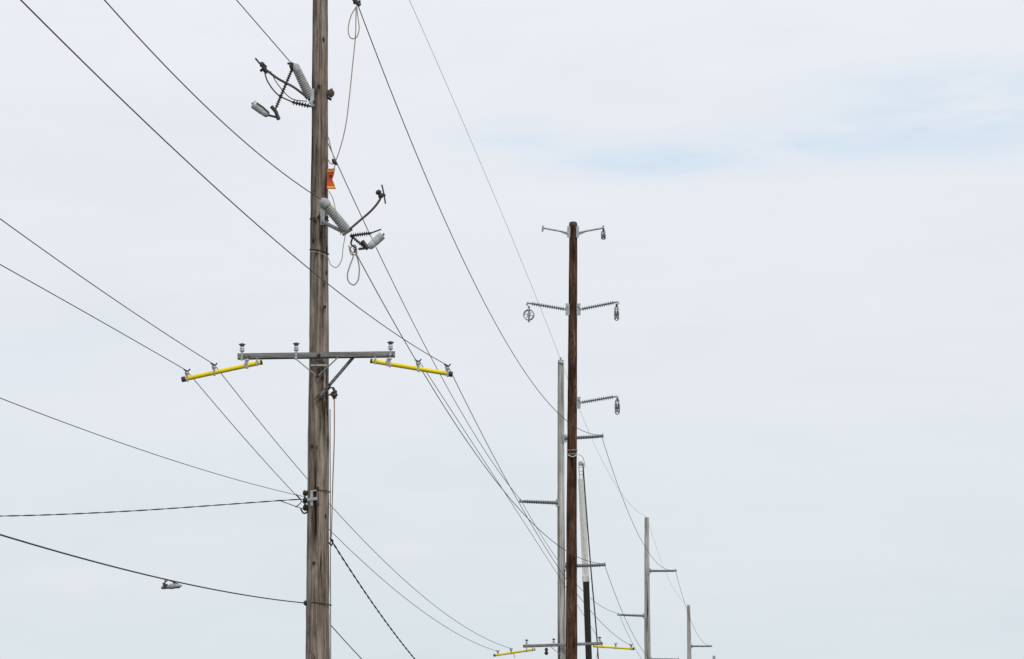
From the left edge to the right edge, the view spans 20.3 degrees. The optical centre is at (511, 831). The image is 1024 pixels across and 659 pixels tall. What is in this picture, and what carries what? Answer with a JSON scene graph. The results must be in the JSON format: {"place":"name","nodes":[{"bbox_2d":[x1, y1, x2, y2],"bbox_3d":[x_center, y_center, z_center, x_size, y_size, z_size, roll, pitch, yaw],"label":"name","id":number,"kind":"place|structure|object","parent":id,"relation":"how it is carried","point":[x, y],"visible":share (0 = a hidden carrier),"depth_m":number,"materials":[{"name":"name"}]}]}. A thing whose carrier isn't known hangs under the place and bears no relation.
{"place":"outdoors","nodes":[
{"label":"outdoors","id":0,"kind":"place"},
{"bbox_2d":[0,0,1023,658],"label":"sky","id":1,"kind":"structure","parent":0,"point":[811,212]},
{"label":"ground","id":2,"kind":"structure","parent":0,"visible":0},
{"bbox_2d":[181,0,452,658],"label":"utility pole","id":3,"kind":"object","parent":2,"relation":"on","point":[318,96],"visible":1,"depth_m":44.86,"materials":[{"name":"brown wood"}]},
{"bbox_2d":[0,264,186,370],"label":"overhead wire","id":4,"kind":"object","parent":3,"relation":"attached to","point":[89,314],"visible":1,"depth_m":38.39,"materials":[{"name":"grey metal"}]},
{"bbox_2d":[0,218,214,364],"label":"overhead wire","id":5,"kind":"object","parent":3,"relation":"attached to","point":[101,290],"visible":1,"depth_m":37.43,"materials":[{"name":"grey metal"}]},
{"bbox_2d":[0,499,302,516],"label":"twisted cable","id":6,"kind":"object","parent":3,"relation":"attached to","point":[147,509],"visible":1,"depth_m":42.83,"materials":[{"name":"black rubber"}]},
{"bbox_2d":[0,534,304,602],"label":"overhead wire","id":7,"kind":"object","parent":3,"relation":"attached to","point":[137,572],"visible":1,"depth_m":33.28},
{"bbox_2d":[161,580,181,588],"bbox_3d":[-4.210,-3.066,35.409,0.264,0.129,0.068,0,0,0],"label":"cable closure","id":8,"kind":"object","parent":7,"relation":"hanging from","point":[171,586],"visible":1,"depth_m":35.39,"materials":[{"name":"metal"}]},
{"bbox_2d":[0,398,304,496],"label":"overhead wire","id":9,"kind":"object","parent":3,"relation":"attached to","point":[137,448],"visible":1,"depth_m":33.23,"materials":[{"name":"grey metal"}]},
{"bbox_2d":[104,0,320,198],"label":"overhead wire","id":10,"kind":"object","parent":3,"relation":"attached to","point":[201,101],"visible":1,"depth_m":35.82,"materials":[{"name":"grey metal"}]},
{"bbox_2d":[20,0,447,365],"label":"overhead wire","id":11,"kind":"object","parent":3,"relation":"attached to","point":[65,44],"visible":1,"depth_m":25.86,"materials":[{"name":"grey metal"}]},
{"bbox_2d":[236,0,292,64],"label":"overhead wire","id":12,"kind":"object","parent":3,"relation":"attached to","point":[263,31],"visible":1,"depth_m":42.27,"materials":[{"name":"grey metal"}]},
{"bbox_2d":[310,235,345,267],"bbox_3d":[-2.876,-9.066,44.720,0.555,0.512,0.014,0,0,0],"label":"rope","id":13,"kind":"object","parent":3,"relation":"attached to","point":[328,257],"visible":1,"depth_m":44.72,"materials":[{"name":"grey"}]},
{"bbox_2d":[327,169,335,188],"bbox_3d":[-2.826,-10.216,44.771,0.146,0.325,0.039,0,0,8],"label":"warning flag","id":14,"kind":"object","parent":3,"relation":"attached to","point":[330,182],"visible":1,"depth_m":44.79,"materials":[{"name":"orange plastic"}]},
{"bbox_2d":[331,399,334,536],"bbox_3d":[-2.803,-5.699,44.800,0.066,2.174,0.016,0,0,0],"label":"rope","id":15,"kind":"object","parent":3,"relation":"attached to","point":[333,469],"visible":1,"depth_m":44.79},
{"bbox_2d":[189,373,494,650],"bbox_3d":[-2.764,-6.339,67.100,0.013,1.710,45.236,0,0,6],"label":"overhead wire","id":16,"kind":"object","parent":3,"relation":"attached to","point":[329,529],"visible":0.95,"depth_m":54.26,"materials":[{"name":"grey metal"}]},
{"bbox_2d":[328,6,359,164],"bbox_3d":[-2.623,-11.644,44.650,0.494,2.472,0.018,0,0,0],"label":"rope","id":17,"kind":"object","parent":3,"relation":"attached to","point":[356,12],"visible":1,"depth_m":44.64,"materials":[{"name":"grey"}]},
{"bbox_2d":[328,137,334,171],"bbox_3d":[-2.811,-10.558,44.650,0.120,0.556,0.014,0,0,0],"label":"rope","id":18,"kind":"object","parent":17,"relation":"attached to","point":[332,153],"visible":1,"depth_m":44.64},
{"bbox_2d":[331,625,361,658],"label":"overhead wire","id":19,"kind":"object","parent":3,"relation":"attached to","point":[345,641],"visible":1,"depth_m":46.44,"materials":[{"name":"grey metal"}]},
{"bbox_2d":[347,245,359,285],"bbox_3d":[-2.474,-8.840,44.650,0.206,0.641,0.017,0,0,0],"label":"rope","id":20,"kind":"object","parent":3,"relation":"attached to","point":[350,250],"visible":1,"depth_m":44.64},
{"bbox_2d":[329,537,414,658],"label":"twisted cable","id":21,"kind":"object","parent":3,"relation":"attached to","point":[369,598],"visible":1,"depth_m":49.05,"materials":[{"name":"black rubber"}]},
{"bbox_2d":[308,100,519,498],"bbox_3d":[-1.571,-11.146,67.325,0.017,1.680,45.302,0,0,5],"label":"overhead wire","id":22,"kind":"object","parent":3,"relation":"attached to","point":[408,313],"visible":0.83,"depth_m":59.50,"materials":[{"name":"grey metal"}]},
{"bbox_2d":[358,7,596,434],"bbox_3d":[0.185,-12.000,67.400,0.017,2.025,45.305,0,0,7],"label":"overhead wire","id":23,"kind":"object","parent":3,"relation":"attached to","point":[444,218],"visible":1,"depth_m":54.16,"materials":[{"name":"grey metal"}]},
{"bbox_2d":[353,248,603,563],"bbox_3d":[0.209,-8.310,67.275,0.017,1.596,45.569,0,0,7],"label":"overhead wire","id":24,"kind":"object","parent":3,"relation":"attached to","point":[449,414],"visible":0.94,"depth_m":55.02,"materials":[{"name":"grey metal"}]},
{"bbox_2d":[420,362,600,641],"bbox_3d":[0.674,-6.635,67.150,0.012,1.413,45.299,0,0,5],"label":"overhead wire","id":25,"kind":"object","parent":3,"relation":"attached to","point":[501,487],"visible":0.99,"depth_m":56.89,"materials":[{"name":"grey metal"}]},
{"bbox_2d":[449,369,631,645],"bbox_3d":[1.387,-6.431,67.100,0.013,1.686,45.254,0,0,6],"label":"overhead wire","id":26,"kind":"object","parent":3,"relation":"attached to","point":[526,515],"visible":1,"depth_m":56.06,"materials":[{"name":"grey metal"}]},
{"bbox_2d":[493,357,634,658],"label":"utility pole","id":27,"kind":"object","parent":2,"relation":"on","point":[559,502],"visible":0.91,"depth_m":89.89,"materials":[{"name":"silver metal"}]},
{"bbox_2d":[217,368,508,647],"bbox_3d":[-2.330,-6.412,67.100,0.013,1.746,45.237,0,0,6],"label":"overhead wire","id":28,"kind":"object","parent":27,"relation":"attached to","point":[340,516],"visible":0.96,"depth_m":57.35,"materials":[{"name":"grey metal"}]},
{"bbox_2d":[409,0,559,356],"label":"overhead wire","id":29,"kind":"object","parent":27,"relation":"attached to","point":[481,165],"visible":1,"depth_m":67.23,"materials":[{"name":"metal"}]},
{"bbox_2d":[602,438,674,569],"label":"overhead wire","id":30,"kind":"object","parent":27,"relation":"attached to","point":[626,507],"visible":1,"depth_m":100.75,"materials":[{"name":"grey metal"}]},
{"bbox_2d":[523,221,619,658],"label":"utility pole","id":31,"kind":"object","parent":2,"relation":"on","point":[573,308],"visible":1,"depth_m":86.87,"materials":[{"name":"brown wood"}]},
{"bbox_2d":[578,461,598,658],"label":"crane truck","id":32,"kind":"object","parent":2,"relation":"on","point":[584,532],"visible":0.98,"depth_m":95.90,"materials":[{"name":"black paint"}]},
{"bbox_2d":[617,517,678,658],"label":"utility pole","id":33,"kind":"object","parent":2,"relation":"on","point":[648,570],"visible":0.98,"depth_m":134.89,"materials":[{"name":"silver metal"}]},
{"bbox_2d":[522,503,615,612],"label":"overhead wire","id":34,"kind":"object","parent":33,"relation":"attached to","point":[556,558],"visible":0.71,"depth_m":99.97,"materials":[{"name":"grey metal"}]},
{"bbox_2d":[605,567,649,658],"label":"overhead wire","id":35,"kind":"object","parent":33,"relation":"attached to","point":[624,616],"visible":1,"depth_m":99.00,"materials":[{"name":"grey metal"}]},
{"bbox_2d":[687,605,711,658],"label":"utility pole","id":36,"kind":"object","parent":2,"relation":"on","point":[689,645],"visible":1,"depth_m":179.89,"materials":[{"name":"silver metal"}]}
]}

